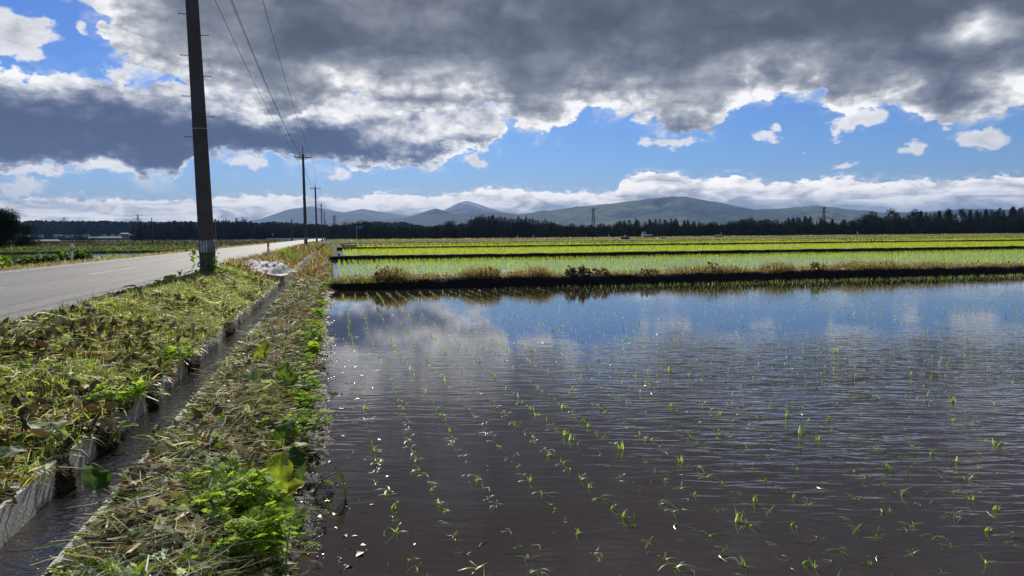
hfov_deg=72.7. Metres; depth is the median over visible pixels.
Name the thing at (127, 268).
road markings
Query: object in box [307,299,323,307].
broad leaf weed
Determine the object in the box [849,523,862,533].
rice seedling
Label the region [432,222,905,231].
hill
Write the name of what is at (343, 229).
leafy tree
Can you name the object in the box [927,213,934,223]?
conifer tree
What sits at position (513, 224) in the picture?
conifer tree
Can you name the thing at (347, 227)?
leafy tree
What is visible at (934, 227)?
leafy tree
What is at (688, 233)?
leafy tree
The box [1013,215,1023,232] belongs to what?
leafy tree
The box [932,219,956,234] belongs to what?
leafy tree
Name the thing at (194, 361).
root clump
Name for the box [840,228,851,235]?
leafy tree
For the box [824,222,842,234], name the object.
leafy tree
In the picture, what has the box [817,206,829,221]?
lattice pylon
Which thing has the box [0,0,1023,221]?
sky
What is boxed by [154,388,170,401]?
broad leaf weed
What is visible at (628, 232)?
leafy tree
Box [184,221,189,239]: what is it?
conifer tree
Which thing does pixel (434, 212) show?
pointed hill
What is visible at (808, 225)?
leafy tree
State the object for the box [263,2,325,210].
overhead wire
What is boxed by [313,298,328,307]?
mugwort plant
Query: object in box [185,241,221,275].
creeper
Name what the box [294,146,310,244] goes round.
utility pole
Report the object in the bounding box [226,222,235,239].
conifer tree
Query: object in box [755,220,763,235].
leafy tree
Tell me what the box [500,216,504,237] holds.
conifer tree
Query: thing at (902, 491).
rice seedling
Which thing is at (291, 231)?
plain pole
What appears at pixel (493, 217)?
conifer tree
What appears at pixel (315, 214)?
utility pole
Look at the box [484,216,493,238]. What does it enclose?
conifer tree
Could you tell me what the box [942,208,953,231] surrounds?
leafy tree
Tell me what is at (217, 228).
conifer tree
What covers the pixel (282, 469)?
broad leaf weed
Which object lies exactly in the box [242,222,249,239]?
conifer tree
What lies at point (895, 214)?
leafy tree
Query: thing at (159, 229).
conifer tree
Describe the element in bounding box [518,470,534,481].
rice seedling
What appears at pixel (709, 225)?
leafy tree
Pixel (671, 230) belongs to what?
leafy tree
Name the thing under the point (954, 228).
leafy tree
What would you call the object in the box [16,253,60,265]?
roadside bush
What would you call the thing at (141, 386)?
mugwort plant
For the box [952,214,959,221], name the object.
conifer tree
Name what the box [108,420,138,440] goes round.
broad leaf weed
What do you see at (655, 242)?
fourth dike
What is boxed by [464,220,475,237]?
leafy tree
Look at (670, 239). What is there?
fifth dike
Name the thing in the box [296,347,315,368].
mugwort plant
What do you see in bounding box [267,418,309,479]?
broad leaf weed
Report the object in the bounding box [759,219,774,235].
leafy tree
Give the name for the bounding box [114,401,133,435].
plant stalk
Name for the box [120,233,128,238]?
farm building
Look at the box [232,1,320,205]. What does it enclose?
overhead wire
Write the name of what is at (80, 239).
leafy tree
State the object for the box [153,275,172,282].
broad leaf weed
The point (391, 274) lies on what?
dry dike weeds
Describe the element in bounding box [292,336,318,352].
broad leaf weed
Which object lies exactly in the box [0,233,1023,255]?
dike grass
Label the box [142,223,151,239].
conifer tree
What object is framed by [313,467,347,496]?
broad leaf weed
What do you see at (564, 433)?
rice seedling
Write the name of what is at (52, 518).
ditch water
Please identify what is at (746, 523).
rice seedling
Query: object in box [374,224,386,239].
leafy tree
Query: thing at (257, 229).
conifer tree
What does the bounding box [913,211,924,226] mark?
conifer tree
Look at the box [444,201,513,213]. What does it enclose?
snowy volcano
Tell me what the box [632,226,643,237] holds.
leafy tree
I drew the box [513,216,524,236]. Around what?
conifer tree
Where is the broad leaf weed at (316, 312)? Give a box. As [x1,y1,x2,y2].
[308,308,323,316]
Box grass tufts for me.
[0,264,325,572]
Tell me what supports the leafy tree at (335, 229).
on the ground at (335, 251)
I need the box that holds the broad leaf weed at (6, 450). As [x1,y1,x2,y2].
[0,446,26,458]
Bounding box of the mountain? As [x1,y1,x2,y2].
[506,196,1023,227]
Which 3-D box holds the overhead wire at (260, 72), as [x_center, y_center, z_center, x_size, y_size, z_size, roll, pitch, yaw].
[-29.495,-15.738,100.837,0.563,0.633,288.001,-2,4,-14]
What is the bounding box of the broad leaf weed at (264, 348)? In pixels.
[253,342,269,358]
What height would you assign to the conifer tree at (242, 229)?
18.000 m
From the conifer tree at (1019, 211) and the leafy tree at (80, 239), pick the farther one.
the conifer tree at (1019, 211)
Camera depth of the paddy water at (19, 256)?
58.79 m
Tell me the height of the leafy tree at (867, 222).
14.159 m
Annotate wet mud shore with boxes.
[273,290,353,575]
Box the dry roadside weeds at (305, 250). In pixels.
[218,241,334,290]
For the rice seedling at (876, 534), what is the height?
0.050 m
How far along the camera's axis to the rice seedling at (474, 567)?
3.42 m
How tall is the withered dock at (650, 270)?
0.371 m
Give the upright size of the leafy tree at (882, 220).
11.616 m
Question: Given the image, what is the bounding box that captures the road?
[0,239,323,321]
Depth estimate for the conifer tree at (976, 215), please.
410.49 m
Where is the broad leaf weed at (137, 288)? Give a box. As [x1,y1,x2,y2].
[127,287,145,291]
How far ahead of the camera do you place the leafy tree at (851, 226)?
385.94 m
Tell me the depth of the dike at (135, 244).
118.14 m
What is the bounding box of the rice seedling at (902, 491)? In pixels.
[881,484,912,493]
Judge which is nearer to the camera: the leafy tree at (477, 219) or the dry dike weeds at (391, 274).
the dry dike weeds at (391, 274)
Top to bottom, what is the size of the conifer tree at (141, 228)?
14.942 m
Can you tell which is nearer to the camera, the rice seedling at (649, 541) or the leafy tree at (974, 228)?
the rice seedling at (649, 541)
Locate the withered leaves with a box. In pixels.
[0,260,290,506]
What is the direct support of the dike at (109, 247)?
on the field
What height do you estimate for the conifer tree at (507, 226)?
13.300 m
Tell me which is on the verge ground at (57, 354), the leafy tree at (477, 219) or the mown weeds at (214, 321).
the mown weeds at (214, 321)
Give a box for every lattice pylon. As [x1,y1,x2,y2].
[591,207,594,226]
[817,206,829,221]
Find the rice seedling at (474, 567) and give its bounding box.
[457,560,487,573]
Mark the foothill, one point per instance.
(430, 220)
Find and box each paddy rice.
[337,249,1023,277]
[342,241,1023,255]
[351,236,1018,244]
[357,238,1023,246]
[509,235,1023,240]
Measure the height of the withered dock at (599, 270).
0.415 m
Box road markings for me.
[0,240,318,288]
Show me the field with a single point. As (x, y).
(264, 239)
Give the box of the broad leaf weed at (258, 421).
[253,417,268,433]
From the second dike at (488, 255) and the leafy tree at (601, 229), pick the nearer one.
the second dike at (488, 255)
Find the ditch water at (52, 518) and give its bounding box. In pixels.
[0,250,318,575]
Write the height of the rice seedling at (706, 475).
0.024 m
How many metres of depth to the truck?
216.07 m
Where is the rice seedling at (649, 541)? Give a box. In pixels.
[645,536,653,548]
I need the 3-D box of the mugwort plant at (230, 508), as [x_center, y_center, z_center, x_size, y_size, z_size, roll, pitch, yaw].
[-1.246,0.982,2.987,0.484,0.217,0.528,-2,4,-14]
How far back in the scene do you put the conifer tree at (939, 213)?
419.39 m
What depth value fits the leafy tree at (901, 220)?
378.92 m
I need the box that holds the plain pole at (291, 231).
[291,219,292,240]
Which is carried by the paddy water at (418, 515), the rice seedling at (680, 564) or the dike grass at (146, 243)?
the rice seedling at (680, 564)
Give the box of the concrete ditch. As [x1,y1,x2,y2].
[0,251,316,575]
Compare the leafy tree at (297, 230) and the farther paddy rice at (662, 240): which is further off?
the leafy tree at (297, 230)
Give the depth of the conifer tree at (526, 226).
442.51 m
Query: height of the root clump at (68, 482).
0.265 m
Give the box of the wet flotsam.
[298,294,415,572]
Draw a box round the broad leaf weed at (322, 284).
[318,282,327,289]
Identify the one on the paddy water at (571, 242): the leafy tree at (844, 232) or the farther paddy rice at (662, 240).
the farther paddy rice at (662, 240)
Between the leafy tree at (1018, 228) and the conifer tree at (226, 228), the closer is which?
the leafy tree at (1018, 228)
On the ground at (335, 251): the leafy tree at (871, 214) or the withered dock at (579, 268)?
the leafy tree at (871, 214)
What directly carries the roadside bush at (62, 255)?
on the left shoulder
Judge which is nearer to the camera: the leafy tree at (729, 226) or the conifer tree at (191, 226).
the leafy tree at (729, 226)
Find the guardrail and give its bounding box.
[266,238,314,239]
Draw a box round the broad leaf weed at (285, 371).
[271,362,303,395]
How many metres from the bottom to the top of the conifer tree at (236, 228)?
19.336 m
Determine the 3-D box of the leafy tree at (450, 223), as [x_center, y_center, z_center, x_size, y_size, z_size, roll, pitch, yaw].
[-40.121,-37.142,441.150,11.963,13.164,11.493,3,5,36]
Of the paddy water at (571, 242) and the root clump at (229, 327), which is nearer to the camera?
the root clump at (229, 327)
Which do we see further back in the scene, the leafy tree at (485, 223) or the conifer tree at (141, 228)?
the conifer tree at (141, 228)
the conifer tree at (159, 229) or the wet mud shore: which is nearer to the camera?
the wet mud shore
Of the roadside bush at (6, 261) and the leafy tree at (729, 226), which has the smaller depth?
the roadside bush at (6, 261)
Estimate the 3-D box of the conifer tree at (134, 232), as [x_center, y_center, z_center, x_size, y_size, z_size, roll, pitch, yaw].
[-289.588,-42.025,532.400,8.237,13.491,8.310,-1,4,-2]
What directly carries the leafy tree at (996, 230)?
on the ground at (335, 251)
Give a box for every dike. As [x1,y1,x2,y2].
[0,247,197,250]
[0,249,184,253]
[1,245,226,248]
[22,244,248,247]
[34,241,273,244]
[63,240,289,242]
[325,264,1023,290]
[326,246,1023,262]
[337,239,1023,250]
[342,236,1022,244]
[345,238,1010,245]
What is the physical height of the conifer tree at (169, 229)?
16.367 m
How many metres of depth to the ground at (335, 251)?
161.57 m
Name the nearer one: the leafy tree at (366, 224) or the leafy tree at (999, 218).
the leafy tree at (999, 218)
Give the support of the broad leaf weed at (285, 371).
on the bank ground
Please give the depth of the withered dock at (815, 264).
25.04 m
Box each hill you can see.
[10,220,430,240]
[409,209,452,216]
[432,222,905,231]
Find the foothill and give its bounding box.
[323,212,519,225]
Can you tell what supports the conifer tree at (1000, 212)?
on the ground at (335, 251)
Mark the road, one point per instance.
(26, 292)
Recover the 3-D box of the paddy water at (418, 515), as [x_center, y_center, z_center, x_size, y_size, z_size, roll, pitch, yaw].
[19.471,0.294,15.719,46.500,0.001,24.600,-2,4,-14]
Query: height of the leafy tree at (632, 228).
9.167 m
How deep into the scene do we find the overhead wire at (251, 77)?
32.61 m
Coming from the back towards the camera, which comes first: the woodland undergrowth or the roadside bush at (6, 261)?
the woodland undergrowth
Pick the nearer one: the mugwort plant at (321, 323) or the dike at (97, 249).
the mugwort plant at (321, 323)
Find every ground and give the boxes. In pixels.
[0,240,326,485]
[60,234,914,275]
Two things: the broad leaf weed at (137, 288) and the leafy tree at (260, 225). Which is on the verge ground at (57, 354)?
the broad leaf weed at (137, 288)
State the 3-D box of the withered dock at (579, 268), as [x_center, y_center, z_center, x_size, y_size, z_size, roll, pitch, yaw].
[2.276,-0.505,23.203,1.106,0.588,0.464,-2,4,-14]
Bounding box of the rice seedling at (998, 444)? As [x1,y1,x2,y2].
[992,436,1011,448]
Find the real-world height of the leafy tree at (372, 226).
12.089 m
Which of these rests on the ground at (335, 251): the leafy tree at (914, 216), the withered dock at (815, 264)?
the leafy tree at (914, 216)
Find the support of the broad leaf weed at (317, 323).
on the bank ground
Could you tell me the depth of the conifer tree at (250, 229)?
567.48 m
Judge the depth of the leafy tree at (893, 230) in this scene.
381.32 m
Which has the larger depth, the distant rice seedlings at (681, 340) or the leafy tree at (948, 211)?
the leafy tree at (948, 211)
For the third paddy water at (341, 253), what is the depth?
73.21 m
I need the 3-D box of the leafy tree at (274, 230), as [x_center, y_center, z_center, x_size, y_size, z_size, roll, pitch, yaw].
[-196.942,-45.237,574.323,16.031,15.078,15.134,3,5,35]
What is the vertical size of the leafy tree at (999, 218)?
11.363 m
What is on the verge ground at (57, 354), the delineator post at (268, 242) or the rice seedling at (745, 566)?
the delineator post at (268, 242)
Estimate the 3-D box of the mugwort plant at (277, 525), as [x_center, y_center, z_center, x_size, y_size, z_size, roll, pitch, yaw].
[-1.089,1.040,2.942,0.475,0.265,0.434,-4,6,-39]
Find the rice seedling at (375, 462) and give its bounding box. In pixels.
[368,455,383,464]
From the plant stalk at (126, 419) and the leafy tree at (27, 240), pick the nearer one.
the plant stalk at (126, 419)
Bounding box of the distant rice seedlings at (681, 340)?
[342,275,1023,575]
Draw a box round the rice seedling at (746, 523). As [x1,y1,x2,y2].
[739,511,759,528]
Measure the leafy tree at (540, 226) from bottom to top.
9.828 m
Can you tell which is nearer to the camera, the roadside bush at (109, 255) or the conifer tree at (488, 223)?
the roadside bush at (109, 255)
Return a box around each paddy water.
[0,252,165,265]
[288,274,1023,575]
[333,250,1023,278]
[338,241,1021,255]
[341,236,1001,246]
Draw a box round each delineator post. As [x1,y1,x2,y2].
[69,244,73,260]
[266,241,269,254]
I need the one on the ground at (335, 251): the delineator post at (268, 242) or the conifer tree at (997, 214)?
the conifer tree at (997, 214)
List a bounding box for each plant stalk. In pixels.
[43,544,95,573]
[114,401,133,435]
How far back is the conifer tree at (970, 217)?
392.45 m
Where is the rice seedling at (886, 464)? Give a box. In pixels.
[877,459,894,468]
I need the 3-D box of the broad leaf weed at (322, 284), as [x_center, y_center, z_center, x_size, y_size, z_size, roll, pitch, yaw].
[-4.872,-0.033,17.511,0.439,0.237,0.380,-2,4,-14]
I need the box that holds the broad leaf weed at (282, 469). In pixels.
[260,451,304,529]
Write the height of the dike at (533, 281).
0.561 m
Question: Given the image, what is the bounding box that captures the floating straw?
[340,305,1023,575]
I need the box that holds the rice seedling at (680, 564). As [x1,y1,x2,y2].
[660,561,694,571]
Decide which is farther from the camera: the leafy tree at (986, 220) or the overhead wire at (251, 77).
the leafy tree at (986, 220)
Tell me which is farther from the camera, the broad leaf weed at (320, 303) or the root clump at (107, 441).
the broad leaf weed at (320, 303)
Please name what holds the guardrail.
on the left shoulder
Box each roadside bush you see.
[0,255,13,268]
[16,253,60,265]
[57,249,93,261]
[100,253,117,258]
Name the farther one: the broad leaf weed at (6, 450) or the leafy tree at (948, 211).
the leafy tree at (948, 211)
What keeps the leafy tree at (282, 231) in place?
on the ground at (335, 251)
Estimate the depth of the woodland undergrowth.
425.60 m
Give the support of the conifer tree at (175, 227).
on the ground at (335, 251)
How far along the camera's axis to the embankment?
211.84 m
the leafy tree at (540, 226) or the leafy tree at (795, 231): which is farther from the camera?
the leafy tree at (540, 226)
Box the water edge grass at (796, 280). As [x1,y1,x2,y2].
[510,272,1021,287]
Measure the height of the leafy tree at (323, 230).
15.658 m
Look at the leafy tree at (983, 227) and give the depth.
339.64 m
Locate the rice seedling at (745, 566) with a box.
[733,551,755,570]
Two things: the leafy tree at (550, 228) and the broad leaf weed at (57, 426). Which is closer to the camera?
the broad leaf weed at (57, 426)
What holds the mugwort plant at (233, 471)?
on the bank ground
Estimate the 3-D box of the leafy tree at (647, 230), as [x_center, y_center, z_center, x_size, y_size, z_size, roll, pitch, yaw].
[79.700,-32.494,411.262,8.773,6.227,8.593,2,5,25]
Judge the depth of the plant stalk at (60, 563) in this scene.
2.73 m
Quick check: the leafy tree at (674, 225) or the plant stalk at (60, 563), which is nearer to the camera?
the plant stalk at (60, 563)
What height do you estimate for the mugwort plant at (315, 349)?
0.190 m
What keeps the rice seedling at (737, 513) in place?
on the paddy water at (418, 515)
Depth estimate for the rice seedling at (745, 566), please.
3.42 m
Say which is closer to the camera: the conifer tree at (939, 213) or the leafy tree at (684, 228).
the leafy tree at (684, 228)
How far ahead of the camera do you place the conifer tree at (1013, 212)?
390.81 m
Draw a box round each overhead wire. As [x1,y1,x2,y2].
[215,0,305,181]
[230,1,314,191]
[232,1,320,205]
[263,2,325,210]
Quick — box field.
[35,239,303,245]
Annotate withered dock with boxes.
[373,265,401,278]
[565,264,593,275]
[592,267,609,273]
[640,268,659,273]
[809,262,825,268]
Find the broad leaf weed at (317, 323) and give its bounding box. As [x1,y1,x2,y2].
[305,320,321,329]
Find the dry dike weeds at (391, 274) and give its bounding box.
[325,258,1023,283]
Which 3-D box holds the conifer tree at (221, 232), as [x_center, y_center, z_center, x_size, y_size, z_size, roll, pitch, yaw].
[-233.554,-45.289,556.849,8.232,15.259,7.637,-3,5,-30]
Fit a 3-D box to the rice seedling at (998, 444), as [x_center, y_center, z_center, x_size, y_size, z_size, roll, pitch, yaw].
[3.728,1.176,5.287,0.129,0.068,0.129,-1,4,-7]
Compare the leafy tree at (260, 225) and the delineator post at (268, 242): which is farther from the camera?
the leafy tree at (260, 225)
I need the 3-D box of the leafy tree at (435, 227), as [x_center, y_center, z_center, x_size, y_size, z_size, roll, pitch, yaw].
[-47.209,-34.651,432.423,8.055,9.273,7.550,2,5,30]
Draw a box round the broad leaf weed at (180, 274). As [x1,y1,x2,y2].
[169,269,191,277]
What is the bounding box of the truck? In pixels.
[641,232,652,236]
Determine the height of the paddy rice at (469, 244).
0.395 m
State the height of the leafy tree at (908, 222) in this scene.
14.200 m
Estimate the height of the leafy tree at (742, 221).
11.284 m
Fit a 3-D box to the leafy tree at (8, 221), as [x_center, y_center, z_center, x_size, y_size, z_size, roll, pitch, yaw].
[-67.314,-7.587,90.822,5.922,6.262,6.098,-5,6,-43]
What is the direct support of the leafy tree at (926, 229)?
on the ground at (335, 251)
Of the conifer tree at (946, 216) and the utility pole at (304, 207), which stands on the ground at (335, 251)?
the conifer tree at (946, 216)
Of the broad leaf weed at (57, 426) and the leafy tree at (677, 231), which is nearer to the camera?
the broad leaf weed at (57, 426)
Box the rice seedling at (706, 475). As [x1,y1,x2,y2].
[698,468,718,479]
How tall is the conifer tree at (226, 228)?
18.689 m
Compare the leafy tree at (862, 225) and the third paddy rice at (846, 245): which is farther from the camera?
the leafy tree at (862, 225)
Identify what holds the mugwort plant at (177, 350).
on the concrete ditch
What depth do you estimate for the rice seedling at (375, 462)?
5.01 m
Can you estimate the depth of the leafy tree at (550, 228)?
444.39 m
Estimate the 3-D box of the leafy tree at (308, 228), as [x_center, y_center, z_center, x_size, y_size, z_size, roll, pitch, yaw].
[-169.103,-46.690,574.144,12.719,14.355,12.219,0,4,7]
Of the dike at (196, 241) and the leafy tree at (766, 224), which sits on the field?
the dike at (196, 241)
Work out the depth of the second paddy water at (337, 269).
38.91 m
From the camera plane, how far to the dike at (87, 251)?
66.31 m
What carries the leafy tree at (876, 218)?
on the ground at (335, 251)
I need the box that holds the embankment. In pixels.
[332,234,1022,243]
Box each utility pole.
[178,0,216,272]
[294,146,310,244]
[310,185,317,241]
[321,204,324,238]
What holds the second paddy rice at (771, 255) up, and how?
on the second paddy water at (337, 269)
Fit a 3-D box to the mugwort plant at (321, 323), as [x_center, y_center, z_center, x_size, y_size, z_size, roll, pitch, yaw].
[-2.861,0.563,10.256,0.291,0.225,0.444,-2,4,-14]
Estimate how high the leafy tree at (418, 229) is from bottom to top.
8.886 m
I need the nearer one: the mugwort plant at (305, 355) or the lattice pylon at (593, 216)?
the mugwort plant at (305, 355)
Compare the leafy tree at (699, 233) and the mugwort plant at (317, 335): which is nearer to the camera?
the mugwort plant at (317, 335)
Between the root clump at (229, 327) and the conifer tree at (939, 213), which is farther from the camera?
the conifer tree at (939, 213)
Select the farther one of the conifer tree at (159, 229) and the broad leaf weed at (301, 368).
the conifer tree at (159, 229)
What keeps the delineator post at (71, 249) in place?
on the left shoulder
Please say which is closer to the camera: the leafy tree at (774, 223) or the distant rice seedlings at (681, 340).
the distant rice seedlings at (681, 340)
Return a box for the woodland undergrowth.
[136,219,1023,240]
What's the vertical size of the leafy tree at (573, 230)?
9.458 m
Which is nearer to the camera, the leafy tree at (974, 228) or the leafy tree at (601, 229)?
the leafy tree at (974, 228)
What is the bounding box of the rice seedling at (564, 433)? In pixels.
[560,425,574,434]
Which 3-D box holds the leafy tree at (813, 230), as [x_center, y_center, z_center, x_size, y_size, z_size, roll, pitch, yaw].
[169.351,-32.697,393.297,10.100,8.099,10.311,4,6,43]
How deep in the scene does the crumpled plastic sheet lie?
21.27 m
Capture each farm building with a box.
[32,239,59,242]
[88,236,121,239]
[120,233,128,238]
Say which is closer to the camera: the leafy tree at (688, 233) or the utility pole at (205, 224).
the utility pole at (205, 224)
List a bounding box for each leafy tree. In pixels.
[0,207,23,247]
[13,224,41,247]
[73,228,91,242]
[255,223,266,238]
[260,223,273,235]
[267,224,281,237]
[278,225,288,237]
[289,226,302,237]
[300,223,313,237]
[313,225,329,237]
[330,224,339,237]
[337,226,345,237]
[341,224,352,238]
[350,223,360,237]
[358,220,373,238]
[368,222,377,237]
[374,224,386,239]
[408,228,420,238]
[430,225,442,238]
[443,221,456,238]
[449,224,464,236]
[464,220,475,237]
[466,215,485,237]
[471,217,484,237]
[474,218,492,238]
[537,219,548,231]
[537,224,545,236]
[542,221,552,237]
[548,221,559,236]
[570,227,579,236]
[585,224,592,236]
[596,222,606,236]
[621,227,633,236]
[625,223,639,236]
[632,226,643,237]
[641,228,653,233]
[648,226,660,236]
[658,222,676,236]
[664,223,679,236]
[673,225,682,236]
[674,224,691,236]
[683,224,695,236]
[695,227,706,235]
[706,222,714,235]
[721,221,736,235]
[735,219,751,235]
[740,218,757,233]
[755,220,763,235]
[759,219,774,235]
[768,219,784,234]
[789,227,802,235]
[793,222,809,235]
[795,219,816,234]
[807,224,820,234]
[816,223,829,234]
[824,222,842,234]
[831,223,849,234]
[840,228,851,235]
[848,220,856,234]
[854,217,870,234]
[856,215,878,234]
[864,211,883,233]
[869,215,880,233]
[876,217,888,232]
[883,217,898,233]
[884,208,900,232]
[895,217,908,233]
[906,214,919,231]
[909,209,920,230]
[921,223,930,232]
[923,220,942,233]
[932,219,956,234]
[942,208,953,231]
[942,221,960,233]
[958,209,968,232]
[960,224,971,233]
[967,222,979,233]
[974,221,992,233]
[977,216,998,233]
[989,220,1006,233]
[994,215,1015,233]
[1001,215,1020,233]
[1011,222,1023,233]
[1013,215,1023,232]
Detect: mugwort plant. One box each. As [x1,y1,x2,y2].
[86,380,148,403]
[153,342,198,362]
[164,471,276,537]
[170,454,287,516]
[206,495,321,573]
[275,408,337,440]
[291,389,325,412]
[296,343,325,357]
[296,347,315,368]
[296,370,325,392]
[300,326,329,343]
[310,317,326,331]
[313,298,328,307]
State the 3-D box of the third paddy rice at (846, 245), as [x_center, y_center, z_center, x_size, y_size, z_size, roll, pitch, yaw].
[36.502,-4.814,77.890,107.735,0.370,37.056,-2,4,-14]
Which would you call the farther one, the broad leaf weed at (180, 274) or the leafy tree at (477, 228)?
the leafy tree at (477, 228)
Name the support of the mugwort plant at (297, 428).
on the bank ground
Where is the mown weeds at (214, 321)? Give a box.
[0,254,299,517]
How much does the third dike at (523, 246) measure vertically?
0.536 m
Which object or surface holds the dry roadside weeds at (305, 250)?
on the ground at (335, 251)
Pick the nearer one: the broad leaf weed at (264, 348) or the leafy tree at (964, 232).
the broad leaf weed at (264, 348)
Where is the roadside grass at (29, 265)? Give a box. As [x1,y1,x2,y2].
[0,242,275,270]
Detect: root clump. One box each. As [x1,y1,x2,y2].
[54,453,77,494]
[95,412,124,454]
[144,385,158,409]
[184,349,199,372]
[224,318,235,336]
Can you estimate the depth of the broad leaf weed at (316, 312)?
11.36 m
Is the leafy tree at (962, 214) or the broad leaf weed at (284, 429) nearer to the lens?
the broad leaf weed at (284, 429)
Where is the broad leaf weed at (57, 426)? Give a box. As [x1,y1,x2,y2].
[10,420,80,449]
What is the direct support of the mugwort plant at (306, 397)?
on the bank ground
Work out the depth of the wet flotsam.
4.24 m
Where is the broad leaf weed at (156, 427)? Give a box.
[136,424,171,447]
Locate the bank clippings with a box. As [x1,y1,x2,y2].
[24,256,336,575]
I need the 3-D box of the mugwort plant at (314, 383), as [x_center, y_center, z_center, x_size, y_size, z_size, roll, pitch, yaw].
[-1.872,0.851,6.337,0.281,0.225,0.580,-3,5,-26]
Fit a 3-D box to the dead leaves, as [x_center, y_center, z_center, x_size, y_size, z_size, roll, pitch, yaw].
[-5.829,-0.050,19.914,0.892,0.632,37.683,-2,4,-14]
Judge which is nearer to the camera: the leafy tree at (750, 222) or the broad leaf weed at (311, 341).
the broad leaf weed at (311, 341)
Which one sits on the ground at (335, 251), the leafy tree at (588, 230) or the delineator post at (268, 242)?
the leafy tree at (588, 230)
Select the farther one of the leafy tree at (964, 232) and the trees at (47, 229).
the trees at (47, 229)
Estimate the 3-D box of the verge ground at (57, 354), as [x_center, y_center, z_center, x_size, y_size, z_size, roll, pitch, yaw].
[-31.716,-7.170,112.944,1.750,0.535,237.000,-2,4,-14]
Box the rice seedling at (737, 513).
[735,507,744,523]
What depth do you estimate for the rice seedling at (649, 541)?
3.69 m
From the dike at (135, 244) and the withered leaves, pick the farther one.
the dike at (135, 244)
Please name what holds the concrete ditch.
on the bank ground
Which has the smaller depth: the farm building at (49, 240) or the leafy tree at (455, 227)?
the farm building at (49, 240)
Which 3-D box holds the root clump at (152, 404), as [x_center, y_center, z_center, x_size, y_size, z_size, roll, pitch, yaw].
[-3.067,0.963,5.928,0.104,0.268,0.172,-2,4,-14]
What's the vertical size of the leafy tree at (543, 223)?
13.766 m
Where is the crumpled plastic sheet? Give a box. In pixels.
[243,259,294,275]
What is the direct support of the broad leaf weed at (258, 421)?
on the bank ground
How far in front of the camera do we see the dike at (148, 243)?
166.93 m
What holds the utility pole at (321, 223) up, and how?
on the verge ground at (57, 354)
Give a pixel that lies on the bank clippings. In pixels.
(150, 547)
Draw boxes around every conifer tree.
[128,225,136,239]
[135,223,147,240]
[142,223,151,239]
[148,221,155,239]
[154,224,164,239]
[164,220,176,239]
[172,221,180,238]
[177,221,185,238]
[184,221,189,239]
[186,222,197,239]
[213,218,218,239]
[216,223,224,239]
[222,220,229,239]
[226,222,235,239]
[230,218,243,239]
[239,220,245,236]
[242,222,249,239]
[246,221,256,238]
[253,223,260,238]
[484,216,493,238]
[490,215,498,236]
[493,217,501,236]
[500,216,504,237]
[504,219,513,237]
[509,218,517,237]
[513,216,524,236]
[524,216,532,236]
[528,218,534,236]
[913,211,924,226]
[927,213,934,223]
[934,211,941,221]
[940,213,952,223]
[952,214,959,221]
[964,210,974,233]
[971,211,980,222]
[977,209,990,221]
[992,211,1001,222]
[993,207,1003,220]
[1010,208,1017,218]
[1015,207,1023,219]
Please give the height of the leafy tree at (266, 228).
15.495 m
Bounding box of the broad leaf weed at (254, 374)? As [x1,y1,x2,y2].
[242,370,278,386]
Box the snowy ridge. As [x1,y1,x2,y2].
[247,206,408,223]
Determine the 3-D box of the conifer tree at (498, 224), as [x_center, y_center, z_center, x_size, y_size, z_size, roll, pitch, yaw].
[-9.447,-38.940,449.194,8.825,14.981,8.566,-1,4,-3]
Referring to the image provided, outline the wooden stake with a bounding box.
[191,322,195,338]
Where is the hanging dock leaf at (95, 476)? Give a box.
[62,449,111,491]
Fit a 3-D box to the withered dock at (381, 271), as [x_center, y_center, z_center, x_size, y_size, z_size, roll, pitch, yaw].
[-3.949,-0.446,22.202,1.090,0.625,0.589,-2,4,-14]
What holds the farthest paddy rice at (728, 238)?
on the paddy water at (571, 242)
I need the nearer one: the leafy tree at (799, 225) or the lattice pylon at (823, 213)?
the leafy tree at (799, 225)
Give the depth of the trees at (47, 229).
1097.07 m
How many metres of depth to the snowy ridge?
11038.05 m
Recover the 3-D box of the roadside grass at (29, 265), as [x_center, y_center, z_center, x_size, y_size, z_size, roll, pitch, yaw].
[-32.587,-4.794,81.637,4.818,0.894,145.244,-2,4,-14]
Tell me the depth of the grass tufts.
7.85 m
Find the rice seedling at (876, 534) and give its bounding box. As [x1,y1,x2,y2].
[864,525,886,538]
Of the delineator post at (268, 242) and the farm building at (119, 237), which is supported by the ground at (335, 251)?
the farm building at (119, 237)
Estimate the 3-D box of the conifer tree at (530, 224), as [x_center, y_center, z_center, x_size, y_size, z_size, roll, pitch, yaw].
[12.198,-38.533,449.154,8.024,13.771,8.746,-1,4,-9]
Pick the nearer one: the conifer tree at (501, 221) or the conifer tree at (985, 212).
the conifer tree at (985, 212)
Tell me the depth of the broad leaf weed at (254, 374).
5.57 m
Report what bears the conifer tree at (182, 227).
on the ground at (335, 251)
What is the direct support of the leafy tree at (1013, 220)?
on the ground at (335, 251)
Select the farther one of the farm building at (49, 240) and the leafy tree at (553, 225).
the leafy tree at (553, 225)
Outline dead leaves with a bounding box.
[90,259,324,575]
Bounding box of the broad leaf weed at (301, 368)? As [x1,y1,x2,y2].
[290,362,308,373]
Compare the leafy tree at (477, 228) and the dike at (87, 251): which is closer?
the dike at (87, 251)
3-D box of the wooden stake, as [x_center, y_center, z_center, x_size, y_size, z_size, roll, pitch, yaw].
[-3.956,0.555,8.636,0.042,0.258,0.038,-2,4,-14]

